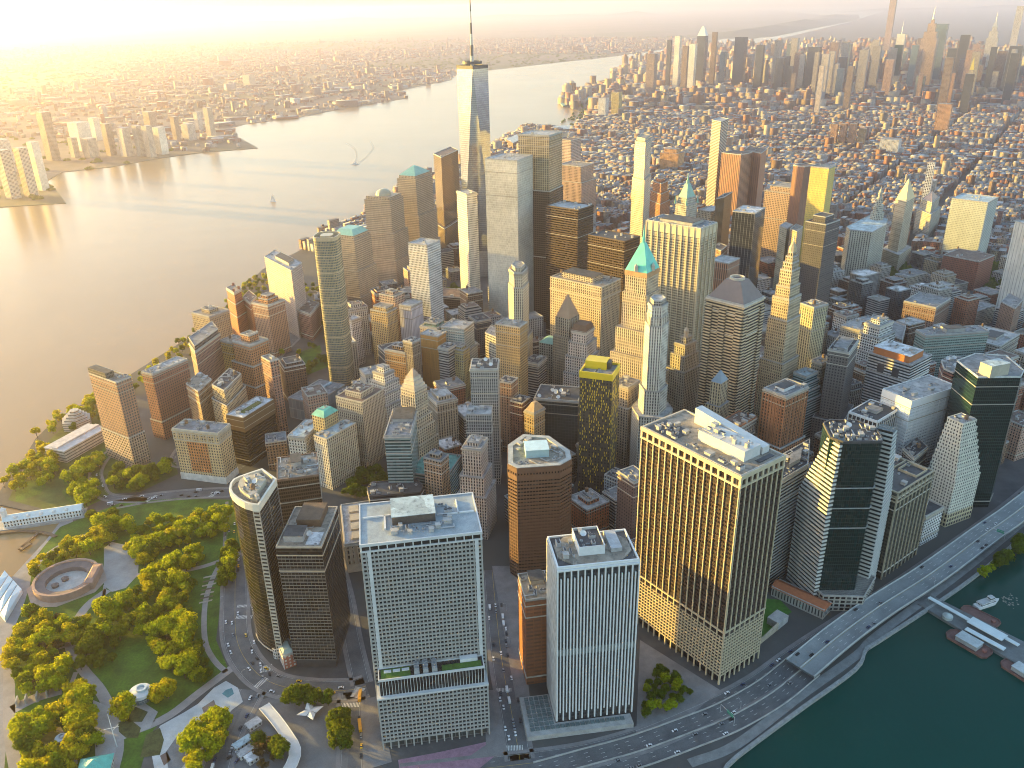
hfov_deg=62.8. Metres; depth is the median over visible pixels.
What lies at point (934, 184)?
street building
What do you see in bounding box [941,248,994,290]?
red civic cube
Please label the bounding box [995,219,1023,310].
blank white slab
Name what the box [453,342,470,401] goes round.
pale yellow tower
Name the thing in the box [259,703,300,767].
curved canopy
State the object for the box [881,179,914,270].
pyramid courthouse tower
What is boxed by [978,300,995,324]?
infill building
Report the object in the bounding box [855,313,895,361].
white stepped block
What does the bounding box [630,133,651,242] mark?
limestone hotel tower
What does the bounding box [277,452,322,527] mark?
brown slab tower
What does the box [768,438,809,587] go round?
ribbed dark tower
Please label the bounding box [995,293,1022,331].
brick apartments
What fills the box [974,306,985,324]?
infill building
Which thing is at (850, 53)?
skyline tower
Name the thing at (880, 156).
street building
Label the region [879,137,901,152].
white low block
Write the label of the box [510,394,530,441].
dark red block
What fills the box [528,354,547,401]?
black white block
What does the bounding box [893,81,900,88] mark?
street building
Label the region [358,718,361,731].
school bus
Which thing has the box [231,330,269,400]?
orange brick apartments
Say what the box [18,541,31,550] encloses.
floating pontoon
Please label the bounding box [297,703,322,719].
star pavilion
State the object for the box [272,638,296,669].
brick town house
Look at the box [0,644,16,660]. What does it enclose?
leafy tree
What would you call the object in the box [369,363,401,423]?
white setback block
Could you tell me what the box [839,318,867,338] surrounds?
pale wedge block
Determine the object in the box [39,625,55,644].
leafy tree
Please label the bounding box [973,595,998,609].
white ferry
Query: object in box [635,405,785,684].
bulky tower
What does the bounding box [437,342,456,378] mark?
dark narrow block
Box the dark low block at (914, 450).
[901,437,928,465]
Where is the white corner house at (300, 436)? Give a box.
[287,419,315,453]
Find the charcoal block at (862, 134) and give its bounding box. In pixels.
[856,127,867,145]
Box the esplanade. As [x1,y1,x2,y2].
[687,523,1023,766]
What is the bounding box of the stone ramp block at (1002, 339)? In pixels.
[983,326,1019,353]
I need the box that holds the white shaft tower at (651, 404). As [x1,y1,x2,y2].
[629,294,672,467]
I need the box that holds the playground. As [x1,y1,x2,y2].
[152,681,242,767]
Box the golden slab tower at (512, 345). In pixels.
[495,318,527,395]
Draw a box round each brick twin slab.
[830,123,838,142]
[838,123,847,142]
[847,123,856,142]
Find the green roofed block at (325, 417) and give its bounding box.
[311,405,338,433]
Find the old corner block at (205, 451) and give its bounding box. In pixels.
[171,418,238,483]
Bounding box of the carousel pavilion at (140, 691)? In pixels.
[129,683,149,705]
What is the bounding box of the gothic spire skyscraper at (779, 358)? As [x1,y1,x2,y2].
[754,233,801,435]
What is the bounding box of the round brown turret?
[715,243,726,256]
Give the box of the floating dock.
[21,531,38,546]
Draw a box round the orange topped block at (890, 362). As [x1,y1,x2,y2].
[860,340,931,403]
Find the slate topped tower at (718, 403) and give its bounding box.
[705,370,729,417]
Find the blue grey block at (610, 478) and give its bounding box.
[604,467,620,489]
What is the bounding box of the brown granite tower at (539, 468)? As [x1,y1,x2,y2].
[507,434,571,577]
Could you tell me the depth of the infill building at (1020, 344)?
1355.72 m
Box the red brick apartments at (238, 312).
[226,282,248,335]
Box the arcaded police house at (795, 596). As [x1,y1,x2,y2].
[771,579,831,619]
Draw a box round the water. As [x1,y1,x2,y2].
[0,7,1023,767]
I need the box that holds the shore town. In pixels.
[0,35,695,151]
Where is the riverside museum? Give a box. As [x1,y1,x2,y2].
[44,408,103,462]
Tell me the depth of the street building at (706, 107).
4320.09 m
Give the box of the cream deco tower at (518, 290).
[508,261,532,356]
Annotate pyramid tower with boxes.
[397,165,440,247]
[553,294,579,384]
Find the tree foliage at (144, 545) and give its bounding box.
[0,273,1023,705]
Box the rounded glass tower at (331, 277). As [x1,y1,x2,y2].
[313,231,354,386]
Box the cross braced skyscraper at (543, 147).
[517,129,562,321]
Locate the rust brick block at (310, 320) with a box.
[298,298,321,340]
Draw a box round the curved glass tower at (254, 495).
[229,468,290,653]
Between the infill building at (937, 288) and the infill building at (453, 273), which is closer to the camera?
the infill building at (937, 288)
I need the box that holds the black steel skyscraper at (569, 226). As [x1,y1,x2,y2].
[545,200,593,334]
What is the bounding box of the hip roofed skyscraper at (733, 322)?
[697,274,765,415]
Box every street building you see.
[299,237,308,248]
[307,236,313,250]
[317,224,327,231]
[327,218,339,230]
[493,140,501,149]
[542,124,550,129]
[558,97,564,103]
[562,83,571,91]
[570,80,575,90]
[570,94,577,107]
[571,100,577,108]
[575,90,584,98]
[577,128,586,135]
[585,86,591,95]
[588,97,598,108]
[590,75,595,83]
[596,185,603,192]
[596,224,605,230]
[597,209,606,222]
[599,85,605,93]
[599,172,609,178]
[603,209,613,222]
[605,78,611,87]
[606,197,614,206]
[606,223,613,229]
[608,131,615,136]
[610,71,615,81]
[610,174,620,179]
[610,215,620,228]
[612,199,621,206]
[617,227,628,232]
[618,76,624,83]
[618,108,623,116]
[618,211,626,221]
[621,65,628,73]
[622,54,627,64]
[622,112,629,120]
[622,174,632,181]
[623,85,632,94]
[626,166,633,172]
[629,101,639,107]
[629,117,637,123]
[630,59,636,68]
[634,74,642,82]
[652,91,661,101]
[656,80,664,85]
[657,61,662,70]
[660,52,665,61]
[660,101,669,105]
[661,93,668,100]
[670,193,678,200]
[676,93,682,103]
[678,165,689,169]
[689,85,696,91]
[693,91,703,104]
[695,105,704,109]
[697,187,706,196]
[698,177,706,185]
[701,115,709,121]
[704,105,715,109]
[710,88,718,92]
[715,94,722,102]
[716,83,725,92]
[721,96,731,102]
[723,107,728,114]
[725,67,730,79]
[726,137,732,145]
[728,92,737,97]
[730,134,739,140]
[736,87,746,91]
[738,102,747,107]
[743,114,749,123]
[745,57,750,68]
[748,125,755,134]
[754,91,764,100]
[762,60,769,82]
[762,119,769,129]
[763,124,772,134]
[764,89,773,94]
[768,173,773,180]
[769,126,778,134]
[770,102,779,106]
[771,158,782,168]
[772,146,781,152]
[776,90,785,100]
[780,174,790,181]
[784,100,795,109]
[795,98,802,105]
[801,99,810,104]
[803,90,810,98]
[812,115,818,124]
[817,154,826,162]
[824,137,833,146]
[830,202,838,218]
[834,147,844,154]
[835,95,843,103]
[836,233,844,248]
[837,113,845,120]
[837,168,846,174]
[840,216,847,227]
[842,180,851,187]
[842,208,852,217]
[843,194,849,203]
[844,218,851,227]
[846,109,851,117]
[852,183,860,192]
[853,58,858,74]
[854,211,863,219]
[856,141,862,148]
[856,205,865,210]
[862,94,869,101]
[864,180,870,189]
[866,61,870,80]
[868,171,877,184]
[875,91,884,95]
[875,99,883,105]
[875,147,885,154]
[875,154,884,159]
[878,58,883,78]
[879,112,887,121]
[882,57,887,77]
[883,122,889,128]
[883,154,891,169]
[883,207,891,214]
[887,212,893,221]
[888,91,898,96]
[889,128,897,137]
[889,161,895,169]
[892,117,897,126]
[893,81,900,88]
[896,168,902,178]
[901,86,908,94]
[907,102,913,109]
[907,148,916,154]
[908,167,917,172]
[911,238,918,249]
[913,96,921,103]
[916,238,924,249]
[917,116,923,125]
[917,167,926,172]
[920,99,930,103]
[923,238,932,246]
[925,91,935,103]
[926,104,934,110]
[930,179,936,192]
[930,239,941,249]
[933,134,940,147]
[934,89,939,101]
[937,223,946,229]
[939,153,947,166]
[940,141,950,146]
[940,215,947,223]
[941,159,950,174]
[952,176,958,186]
[953,94,961,99]
[954,130,962,135]
[960,137,968,141]
[960,166,965,175]
[967,173,975,184]
[970,131,978,136]
[971,156,980,162]
[976,87,984,93]
[978,138,986,144]
[982,155,992,160]
[986,242,992,253]
[987,88,996,92]
[987,180,996,194]
[989,133,996,142]
[989,235,997,242]
[990,98,1001,102]
[990,170,998,177]
[991,247,999,259]
[993,229,1001,235]
[995,209,1003,224]
[996,235,1003,243]
[997,248,1006,259]
[999,151,1008,156]
[1001,225,1009,231]
[1002,235,1008,244]
[1003,114,1010,128]
[1005,212,1011,220]
[1008,152,1017,157]
[1014,174,1020,183]
[1014,204,1022,210]
[1019,58,1023,75]
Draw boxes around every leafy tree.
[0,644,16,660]
[1,656,20,669]
[4,636,16,645]
[6,712,28,731]
[7,721,29,740]
[10,666,22,678]
[11,621,25,629]
[12,626,26,634]
[12,734,35,750]
[13,638,24,649]
[14,632,24,639]
[14,644,21,656]
[14,671,33,689]
[16,757,37,767]
[17,622,33,630]
[17,649,30,660]
[17,670,33,677]
[18,677,33,693]
[20,749,34,758]
[21,603,39,618]
[21,641,38,653]
[22,663,35,670]
[22,719,33,731]
[23,739,43,755]
[24,629,34,636]
[25,632,42,643]
[25,729,42,740]
[28,614,39,625]
[28,617,48,627]
[28,715,50,734]
[29,646,45,658]
[29,713,39,719]
[30,650,49,664]
[31,679,38,692]
[31,705,43,715]
[31,740,43,754]
[32,625,40,632]
[32,747,54,758]
[33,665,42,675]
[33,756,45,767]
[34,667,52,687]
[35,675,50,693]
[36,630,50,647]
[37,607,52,618]
[37,641,48,650]
[37,662,53,667]
[38,619,52,631]
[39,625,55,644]
[39,710,55,723]
[39,752,52,767]
[43,740,58,755]
[44,701,63,715]
[45,632,60,644]
[45,750,64,765]
[46,674,68,690]
[46,720,57,731]
[48,648,58,656]
[49,658,69,674]
[50,709,61,721]
[52,612,60,618]
[52,623,64,632]
[52,640,63,650]
[52,671,61,675]
[52,758,67,767]
[53,613,71,625]
[53,713,64,726]
[53,747,62,755]
[54,651,73,667]
[59,731,76,749]
[60,631,69,643]
[60,709,86,725]
[61,622,77,632]
[61,747,75,761]
[62,630,74,645]
[63,690,75,705]
[63,700,79,713]
[63,719,81,735]
[63,758,76,767]
[67,742,89,759]
[70,622,83,631]
[71,692,92,709]
[72,616,83,622]
[73,726,92,746]
[75,703,92,713]
[75,713,88,730]
[75,732,91,747]
[76,618,90,628]
[80,613,91,620]
[82,712,98,727]
[82,729,105,746]
[86,704,99,717]
[87,725,98,733]
[91,597,113,614]
[92,596,114,604]
[99,611,117,621]
[107,608,121,620]
[107,696,125,715]
[112,599,124,611]
[113,590,132,602]
[113,703,130,721]
[115,690,136,704]
[118,613,135,630]
[120,696,136,711]
[122,611,136,626]
[123,602,132,611]
[124,588,136,595]
[126,593,135,603]
[131,584,141,595]
[132,600,137,608]
[132,623,145,635]
[133,593,149,606]
[134,608,145,614]
[134,613,139,624]
[137,612,156,626]
[138,601,151,612]
[139,572,151,585]
[139,579,154,593]
[140,566,156,575]
[142,585,154,596]
[143,620,159,635]
[145,634,154,641]
[147,637,157,646]
[148,573,156,579]
[149,602,166,617]
[149,638,162,650]
[151,615,172,629]
[152,562,163,573]
[153,598,164,605]
[153,641,167,655]
[156,570,165,580]
[156,581,169,591]
[156,590,170,599]
[156,654,169,667]
[157,572,171,584]
[158,622,176,636]
[159,554,177,569]
[160,594,170,607]
[160,654,178,671]
[161,586,177,595]
[164,640,176,651]
[164,645,180,655]
[165,567,178,586]
[165,632,172,640]
[166,599,175,609]
[168,549,181,566]
[169,608,192,622]
[170,592,186,604]
[170,628,185,641]
[171,583,179,589]
[172,652,197,673]
[173,569,190,584]
[173,621,198,633]
[173,662,192,677]
[174,641,185,654]
[175,603,182,613]
[175,632,191,643]
[176,610,197,627]
[176,725,196,746]
[177,581,193,593]
[178,554,191,559]
[178,554,191,570]
[178,736,193,752]
[179,622,194,639]
[179,639,192,652]
[180,590,188,601]
[182,544,197,553]
[182,752,191,767]
[183,577,197,591]
[183,647,200,659]
[185,716,201,727]
[185,742,201,755]
[185,749,205,767]
[185,760,203,767]
[186,653,199,668]
[187,665,206,681]
[187,726,204,746]
[189,552,201,564]
[190,644,204,655]
[191,638,204,649]
[193,542,203,553]
[193,671,207,684]
[198,657,209,666]
[198,713,207,723]
[198,729,215,750]
[199,721,209,732]
[203,705,221,720]
[203,735,222,754]
[203,750,213,761]
[205,667,213,675]
[206,720,220,732]
[208,706,219,723]
[211,706,233,728]
[214,727,226,746]
[219,725,228,735]
[249,729,267,744]
[251,741,265,756]
[256,758,269,767]
[263,736,271,753]
[267,733,285,751]
[271,738,290,759]
[306,687,322,705]
[319,688,334,705]
[325,708,342,729]
[326,722,348,741]
[328,738,339,749]
[329,718,343,729]
[332,706,351,714]
[337,736,352,749]
[338,724,354,738]
[339,710,351,722]
[339,717,350,724]
[641,707,651,718]
[645,698,656,710]
[646,690,656,699]
[653,698,662,708]
[657,689,666,699]
[662,701,670,711]
[665,697,677,708]
[668,692,675,697]
[674,693,684,702]
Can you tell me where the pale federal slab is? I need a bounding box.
[941,193,998,253]
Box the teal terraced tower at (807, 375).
[791,367,821,440]
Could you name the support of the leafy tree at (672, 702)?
on the ground at (976, 25)
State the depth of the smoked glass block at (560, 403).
1015.96 m
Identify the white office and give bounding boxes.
[485,325,495,357]
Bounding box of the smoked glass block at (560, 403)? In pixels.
[533,384,578,452]
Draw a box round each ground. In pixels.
[0,5,1023,767]
[0,10,818,207]
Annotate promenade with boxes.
[0,520,72,767]
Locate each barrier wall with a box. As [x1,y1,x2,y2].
[533,655,789,762]
[577,669,800,767]
[637,674,819,767]
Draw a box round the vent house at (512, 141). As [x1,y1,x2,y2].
[506,134,517,147]
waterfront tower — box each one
[0,138,16,171]
[0,149,21,198]
[12,146,38,196]
[26,141,49,190]
[35,111,60,160]
[66,121,91,151]
[67,137,80,157]
[80,137,99,157]
[88,117,102,140]
[100,123,116,155]
[116,127,133,156]
[131,125,145,156]
[141,125,156,157]
[142,111,157,126]
[152,126,168,154]
[169,116,181,141]
[180,123,196,140]
[192,112,203,131]
[202,107,215,135]
[242,74,255,85]
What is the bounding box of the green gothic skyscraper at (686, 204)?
[674,173,698,217]
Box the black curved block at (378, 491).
[367,479,423,502]
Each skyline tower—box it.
[771,43,774,56]
[773,57,785,89]
[783,56,790,83]
[786,43,790,55]
[786,66,793,87]
[789,73,796,94]
[793,52,801,87]
[796,54,806,88]
[811,52,819,93]
[821,54,830,93]
[826,51,835,93]
[829,63,839,95]
[830,42,839,62]
[834,68,844,95]
[838,57,847,88]
[846,44,852,71]
[867,46,882,88]
[881,59,894,94]
[890,48,897,75]
[891,76,899,84]
[901,51,907,69]
[902,63,908,70]
[906,45,919,85]
[912,76,925,99]
[914,49,923,80]
[915,74,923,95]
[946,48,957,72]
[955,59,964,84]
[960,50,974,89]
[969,52,981,95]
[973,44,980,51]
[976,65,983,85]
[977,49,984,59]
[983,47,997,88]
[990,71,998,87]
[994,50,1007,86]
[1001,53,1019,104]
[1003,49,1017,89]
[1016,48,1023,81]
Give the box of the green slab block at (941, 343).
[913,324,989,377]
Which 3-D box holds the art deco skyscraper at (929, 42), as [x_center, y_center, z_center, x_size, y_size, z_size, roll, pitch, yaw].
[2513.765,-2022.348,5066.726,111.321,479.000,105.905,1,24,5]
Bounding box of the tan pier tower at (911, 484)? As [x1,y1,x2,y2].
[876,454,934,579]
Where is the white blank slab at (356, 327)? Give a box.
[349,314,365,364]
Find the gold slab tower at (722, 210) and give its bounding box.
[714,191,732,254]
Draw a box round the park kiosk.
[54,733,65,744]
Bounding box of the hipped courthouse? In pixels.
[913,191,940,236]
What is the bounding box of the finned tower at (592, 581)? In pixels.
[519,526,639,740]
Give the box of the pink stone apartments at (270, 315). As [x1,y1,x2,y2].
[251,292,291,356]
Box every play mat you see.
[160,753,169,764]
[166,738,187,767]
[202,700,215,712]
[222,688,233,696]
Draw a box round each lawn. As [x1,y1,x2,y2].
[4,498,239,767]
[8,406,177,508]
[15,345,327,507]
[761,599,791,636]
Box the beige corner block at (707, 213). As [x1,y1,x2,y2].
[697,205,714,220]
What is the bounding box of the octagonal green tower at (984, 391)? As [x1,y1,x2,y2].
[941,353,1023,506]
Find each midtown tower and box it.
[645,53,657,92]
[665,40,671,85]
[672,36,681,88]
[680,46,688,87]
[687,44,696,87]
[695,26,707,83]
[708,32,717,83]
[718,52,727,84]
[731,37,747,85]
[752,45,764,87]
[771,40,782,84]
[790,38,799,65]
[803,47,821,87]
[814,65,824,111]
[840,42,849,70]
[842,66,854,109]
[854,50,869,93]
[871,40,880,56]
[894,45,903,75]
[932,24,948,79]
[934,103,953,134]
[936,58,954,108]
[947,73,955,102]
[954,35,970,78]
[958,74,974,112]
[1001,46,1023,90]
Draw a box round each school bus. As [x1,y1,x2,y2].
[358,689,361,701]
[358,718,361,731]
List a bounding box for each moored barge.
[946,629,992,658]
[960,605,1000,627]
[1000,658,1023,681]
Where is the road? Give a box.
[101,332,1023,767]
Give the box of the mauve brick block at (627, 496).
[616,465,638,539]
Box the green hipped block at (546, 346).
[539,335,552,384]
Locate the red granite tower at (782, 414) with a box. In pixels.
[756,378,809,452]
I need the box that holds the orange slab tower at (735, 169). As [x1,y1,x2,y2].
[718,150,751,215]
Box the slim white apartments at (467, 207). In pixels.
[456,189,479,288]
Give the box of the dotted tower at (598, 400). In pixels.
[578,355,619,494]
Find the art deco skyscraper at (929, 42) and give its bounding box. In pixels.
[919,7,938,84]
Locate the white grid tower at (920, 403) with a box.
[880,374,951,467]
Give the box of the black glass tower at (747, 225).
[729,205,765,287]
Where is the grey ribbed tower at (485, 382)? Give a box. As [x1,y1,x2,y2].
[469,357,501,483]
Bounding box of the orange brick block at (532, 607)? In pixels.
[517,569,546,684]
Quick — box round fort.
[27,558,106,606]
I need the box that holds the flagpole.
[104,714,118,746]
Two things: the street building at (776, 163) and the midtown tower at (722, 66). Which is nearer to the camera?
the street building at (776, 163)
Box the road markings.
[100,455,1021,767]
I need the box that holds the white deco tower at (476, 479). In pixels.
[457,434,496,539]
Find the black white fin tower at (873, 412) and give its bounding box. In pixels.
[847,399,897,427]
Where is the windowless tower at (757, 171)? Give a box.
[744,145,766,206]
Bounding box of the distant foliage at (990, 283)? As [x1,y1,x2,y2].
[0,35,1001,288]
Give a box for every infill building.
[265,431,288,469]
[279,354,307,403]
[301,383,328,418]
[314,288,322,320]
[347,300,371,354]
[351,336,359,377]
[359,365,376,383]
[368,314,371,330]
[370,285,389,307]
[370,331,373,352]
[377,341,395,363]
[379,279,397,288]
[397,285,411,298]
[398,288,409,299]
[403,265,410,285]
[428,387,459,441]
[433,376,465,404]
[439,436,461,454]
[441,248,453,271]
[442,276,446,287]
[444,304,448,320]
[445,266,460,280]
[445,308,458,320]
[447,240,459,266]
[457,401,471,441]
[458,300,481,320]
[460,285,482,311]
[468,313,491,357]
[475,341,479,357]
[481,308,501,325]
[501,439,502,457]
[504,494,508,521]
[529,311,543,337]
[533,336,540,354]
[567,448,576,483]
[571,487,609,530]
[575,442,578,472]
[602,485,616,529]
[631,538,635,547]
[754,354,763,406]
[757,274,770,292]
[759,256,775,277]
[760,346,764,353]
[761,287,774,305]
[761,323,766,346]
[763,303,770,324]
[809,451,813,462]
[812,431,821,461]
[821,322,828,354]
[825,327,839,355]
[826,315,830,328]
[827,295,847,313]
[827,302,853,330]
[829,287,846,298]
[831,265,844,287]
[831,309,859,330]
[834,250,842,264]
[837,245,843,251]
[838,275,849,291]
[845,301,861,316]
[847,275,873,316]
[848,378,863,407]
[852,360,867,383]
[858,315,871,319]
[864,294,889,315]
[870,261,891,289]
[879,276,906,295]
[885,285,910,320]
[895,271,917,287]
[896,317,924,345]
[899,268,927,282]
[909,282,925,296]
[910,249,934,267]
[917,246,938,253]
[918,268,930,282]
[918,499,944,545]
[920,281,952,297]
[923,252,942,277]
[925,323,946,328]
[928,361,936,375]
[930,268,956,283]
[938,278,958,288]
[942,246,958,254]
[946,288,961,323]
[949,291,979,325]
[954,278,968,293]
[973,286,998,304]
[973,293,990,302]
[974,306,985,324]
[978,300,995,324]
[985,349,1019,362]
[991,269,1003,280]
[992,306,1023,329]
[998,254,1007,269]
[1001,440,1008,463]
[1005,410,1023,460]
[1014,328,1023,348]
[1014,347,1023,378]
[1014,382,1023,410]
[1018,378,1023,411]
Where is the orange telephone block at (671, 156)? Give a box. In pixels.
[659,147,684,168]
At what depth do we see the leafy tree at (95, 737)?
650.71 m
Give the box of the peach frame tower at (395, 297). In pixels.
[379,288,404,341]
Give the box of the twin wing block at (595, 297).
[549,267,621,356]
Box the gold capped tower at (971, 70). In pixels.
[969,59,973,73]
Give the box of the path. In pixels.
[3,534,239,767]
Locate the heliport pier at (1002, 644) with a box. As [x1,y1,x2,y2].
[918,595,1023,663]
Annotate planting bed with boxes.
[41,730,62,746]
[118,718,140,737]
[127,707,147,721]
[140,728,163,757]
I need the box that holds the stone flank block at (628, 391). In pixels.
[616,375,640,465]
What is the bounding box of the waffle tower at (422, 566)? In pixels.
[359,492,489,749]
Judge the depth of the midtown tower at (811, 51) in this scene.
4869.55 m
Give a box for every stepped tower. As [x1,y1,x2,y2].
[760,181,790,257]
[928,412,980,526]
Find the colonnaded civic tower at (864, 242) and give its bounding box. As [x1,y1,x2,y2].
[841,187,887,275]
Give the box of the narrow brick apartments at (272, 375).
[261,353,288,434]
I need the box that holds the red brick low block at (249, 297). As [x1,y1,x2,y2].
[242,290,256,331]
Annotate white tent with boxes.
[0,570,22,621]
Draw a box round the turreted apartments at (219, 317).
[191,305,232,338]
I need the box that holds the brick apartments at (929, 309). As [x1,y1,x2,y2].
[901,291,951,328]
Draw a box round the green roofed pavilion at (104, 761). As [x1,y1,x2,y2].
[78,753,114,767]
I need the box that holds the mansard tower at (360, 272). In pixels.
[337,225,378,313]
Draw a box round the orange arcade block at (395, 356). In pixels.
[384,341,406,384]
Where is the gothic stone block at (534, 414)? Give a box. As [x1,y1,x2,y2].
[523,400,545,434]
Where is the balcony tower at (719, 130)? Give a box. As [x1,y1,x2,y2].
[705,117,728,206]
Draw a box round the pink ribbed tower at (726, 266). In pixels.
[712,255,739,291]
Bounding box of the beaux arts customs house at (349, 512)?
[340,500,368,572]
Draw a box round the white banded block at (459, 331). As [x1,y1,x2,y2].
[441,318,477,363]
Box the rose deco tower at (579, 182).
[562,161,595,212]
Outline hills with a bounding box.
[0,5,1022,38]
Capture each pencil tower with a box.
[499,375,517,451]
[882,0,896,55]
[1008,6,1023,51]
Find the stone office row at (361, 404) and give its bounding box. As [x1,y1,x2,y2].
[335,381,386,466]
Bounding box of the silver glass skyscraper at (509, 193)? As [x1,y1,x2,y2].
[485,153,533,317]
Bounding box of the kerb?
[88,332,1023,767]
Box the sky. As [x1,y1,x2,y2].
[0,0,1023,23]
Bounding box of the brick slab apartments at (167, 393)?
[141,356,192,439]
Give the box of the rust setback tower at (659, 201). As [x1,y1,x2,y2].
[649,175,669,217]
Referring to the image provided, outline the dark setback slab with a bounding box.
[810,336,858,445]
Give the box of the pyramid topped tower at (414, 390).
[400,368,438,457]
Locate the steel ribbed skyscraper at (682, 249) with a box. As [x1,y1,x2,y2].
[645,214,717,365]
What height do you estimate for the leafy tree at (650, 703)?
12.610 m
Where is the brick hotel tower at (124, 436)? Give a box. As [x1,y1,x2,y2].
[87,365,150,465]
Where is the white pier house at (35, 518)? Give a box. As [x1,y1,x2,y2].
[0,503,86,530]
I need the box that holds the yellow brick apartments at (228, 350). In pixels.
[220,334,240,369]
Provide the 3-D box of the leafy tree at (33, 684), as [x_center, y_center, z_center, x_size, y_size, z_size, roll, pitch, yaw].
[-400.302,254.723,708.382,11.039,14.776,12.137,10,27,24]
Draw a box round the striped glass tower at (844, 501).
[786,419,896,610]
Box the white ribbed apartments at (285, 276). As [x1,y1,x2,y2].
[264,249,306,337]
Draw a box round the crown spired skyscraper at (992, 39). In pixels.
[983,14,998,66]
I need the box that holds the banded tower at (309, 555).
[276,502,350,666]
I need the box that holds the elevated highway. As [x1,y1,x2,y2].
[786,491,1023,677]
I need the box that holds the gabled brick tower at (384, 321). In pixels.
[370,302,398,364]
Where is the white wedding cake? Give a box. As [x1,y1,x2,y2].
[563,319,599,386]
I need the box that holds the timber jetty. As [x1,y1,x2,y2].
[0,529,56,537]
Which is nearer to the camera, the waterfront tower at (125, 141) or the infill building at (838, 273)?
the infill building at (838, 273)
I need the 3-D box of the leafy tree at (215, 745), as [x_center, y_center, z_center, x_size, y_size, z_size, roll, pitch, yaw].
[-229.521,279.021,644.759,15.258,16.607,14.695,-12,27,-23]
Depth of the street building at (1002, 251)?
1819.88 m
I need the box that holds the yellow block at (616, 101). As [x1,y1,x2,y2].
[611,92,621,113]
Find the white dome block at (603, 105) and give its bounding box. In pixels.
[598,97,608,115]
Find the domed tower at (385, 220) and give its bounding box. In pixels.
[364,188,408,283]
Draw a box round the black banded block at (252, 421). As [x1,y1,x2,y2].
[226,396,277,466]
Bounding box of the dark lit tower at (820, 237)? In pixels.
[799,212,840,310]
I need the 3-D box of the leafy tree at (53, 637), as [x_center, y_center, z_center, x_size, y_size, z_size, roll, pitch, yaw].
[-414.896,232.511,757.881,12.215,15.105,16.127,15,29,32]
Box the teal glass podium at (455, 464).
[415,450,461,494]
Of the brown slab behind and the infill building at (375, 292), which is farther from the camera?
the brown slab behind
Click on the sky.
(11, 11)
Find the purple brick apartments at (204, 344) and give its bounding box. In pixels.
[188,321,225,382]
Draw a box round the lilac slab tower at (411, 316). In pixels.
[398,299,423,360]
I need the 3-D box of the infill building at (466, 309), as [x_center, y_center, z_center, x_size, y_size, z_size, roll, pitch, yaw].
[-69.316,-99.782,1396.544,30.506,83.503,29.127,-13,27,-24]
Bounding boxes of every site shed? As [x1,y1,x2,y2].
[231,734,252,750]
[236,743,253,760]
[243,751,258,765]
[244,716,261,731]
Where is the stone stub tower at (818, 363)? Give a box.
[810,354,826,402]
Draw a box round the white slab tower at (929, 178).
[921,161,935,201]
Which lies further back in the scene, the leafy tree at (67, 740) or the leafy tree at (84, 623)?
the leafy tree at (84, 623)
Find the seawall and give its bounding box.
[723,544,1011,767]
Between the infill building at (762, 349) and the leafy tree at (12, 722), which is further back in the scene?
the infill building at (762, 349)
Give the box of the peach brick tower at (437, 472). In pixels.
[423,448,450,495]
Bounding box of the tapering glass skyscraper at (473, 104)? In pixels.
[456,0,490,276]
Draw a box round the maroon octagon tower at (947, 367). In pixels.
[938,355,962,382]
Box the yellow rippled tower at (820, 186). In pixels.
[798,163,835,266]
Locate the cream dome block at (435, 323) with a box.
[419,317,447,332]
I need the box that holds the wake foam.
[1001,595,1018,608]
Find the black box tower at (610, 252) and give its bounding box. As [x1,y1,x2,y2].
[587,229,639,323]
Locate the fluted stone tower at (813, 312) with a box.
[796,299,828,369]
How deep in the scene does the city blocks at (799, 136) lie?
3385.37 m
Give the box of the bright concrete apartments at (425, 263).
[408,237,443,320]
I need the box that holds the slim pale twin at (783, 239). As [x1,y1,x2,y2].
[772,221,792,289]
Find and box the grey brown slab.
[402,336,422,377]
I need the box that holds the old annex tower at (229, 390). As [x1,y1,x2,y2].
[211,368,247,422]
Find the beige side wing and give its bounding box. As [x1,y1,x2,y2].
[186,372,215,421]
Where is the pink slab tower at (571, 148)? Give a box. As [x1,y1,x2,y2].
[562,136,580,162]
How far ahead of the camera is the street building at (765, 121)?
3616.15 m
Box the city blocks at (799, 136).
[303,34,1023,411]
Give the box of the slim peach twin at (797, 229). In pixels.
[787,224,802,259]
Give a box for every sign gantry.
[720,704,734,721]
[988,526,1005,538]
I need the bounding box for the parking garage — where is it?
[288,379,344,419]
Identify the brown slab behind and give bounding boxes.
[787,162,813,225]
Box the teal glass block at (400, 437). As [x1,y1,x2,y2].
[383,407,418,482]
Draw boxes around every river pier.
[555,125,571,130]
[560,95,592,106]
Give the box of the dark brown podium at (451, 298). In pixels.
[443,288,460,308]
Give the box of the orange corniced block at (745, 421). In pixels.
[725,410,756,434]
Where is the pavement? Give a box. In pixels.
[360,566,529,767]
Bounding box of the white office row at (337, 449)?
[313,419,359,489]
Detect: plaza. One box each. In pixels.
[93,542,157,756]
[226,694,351,767]
[398,742,493,767]
[636,640,718,732]
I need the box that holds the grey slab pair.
[846,269,879,298]
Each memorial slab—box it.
[15,695,19,707]
[24,693,28,704]
[35,691,39,701]
[45,690,49,697]
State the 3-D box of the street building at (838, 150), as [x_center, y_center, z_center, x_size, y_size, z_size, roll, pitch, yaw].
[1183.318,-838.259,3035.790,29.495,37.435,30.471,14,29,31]
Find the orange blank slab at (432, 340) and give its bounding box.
[420,328,445,388]
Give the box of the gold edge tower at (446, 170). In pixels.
[433,146,459,248]
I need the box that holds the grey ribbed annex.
[466,405,494,478]
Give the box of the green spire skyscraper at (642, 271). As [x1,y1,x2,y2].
[610,226,668,398]
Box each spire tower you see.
[666,324,699,413]
[896,23,906,64]

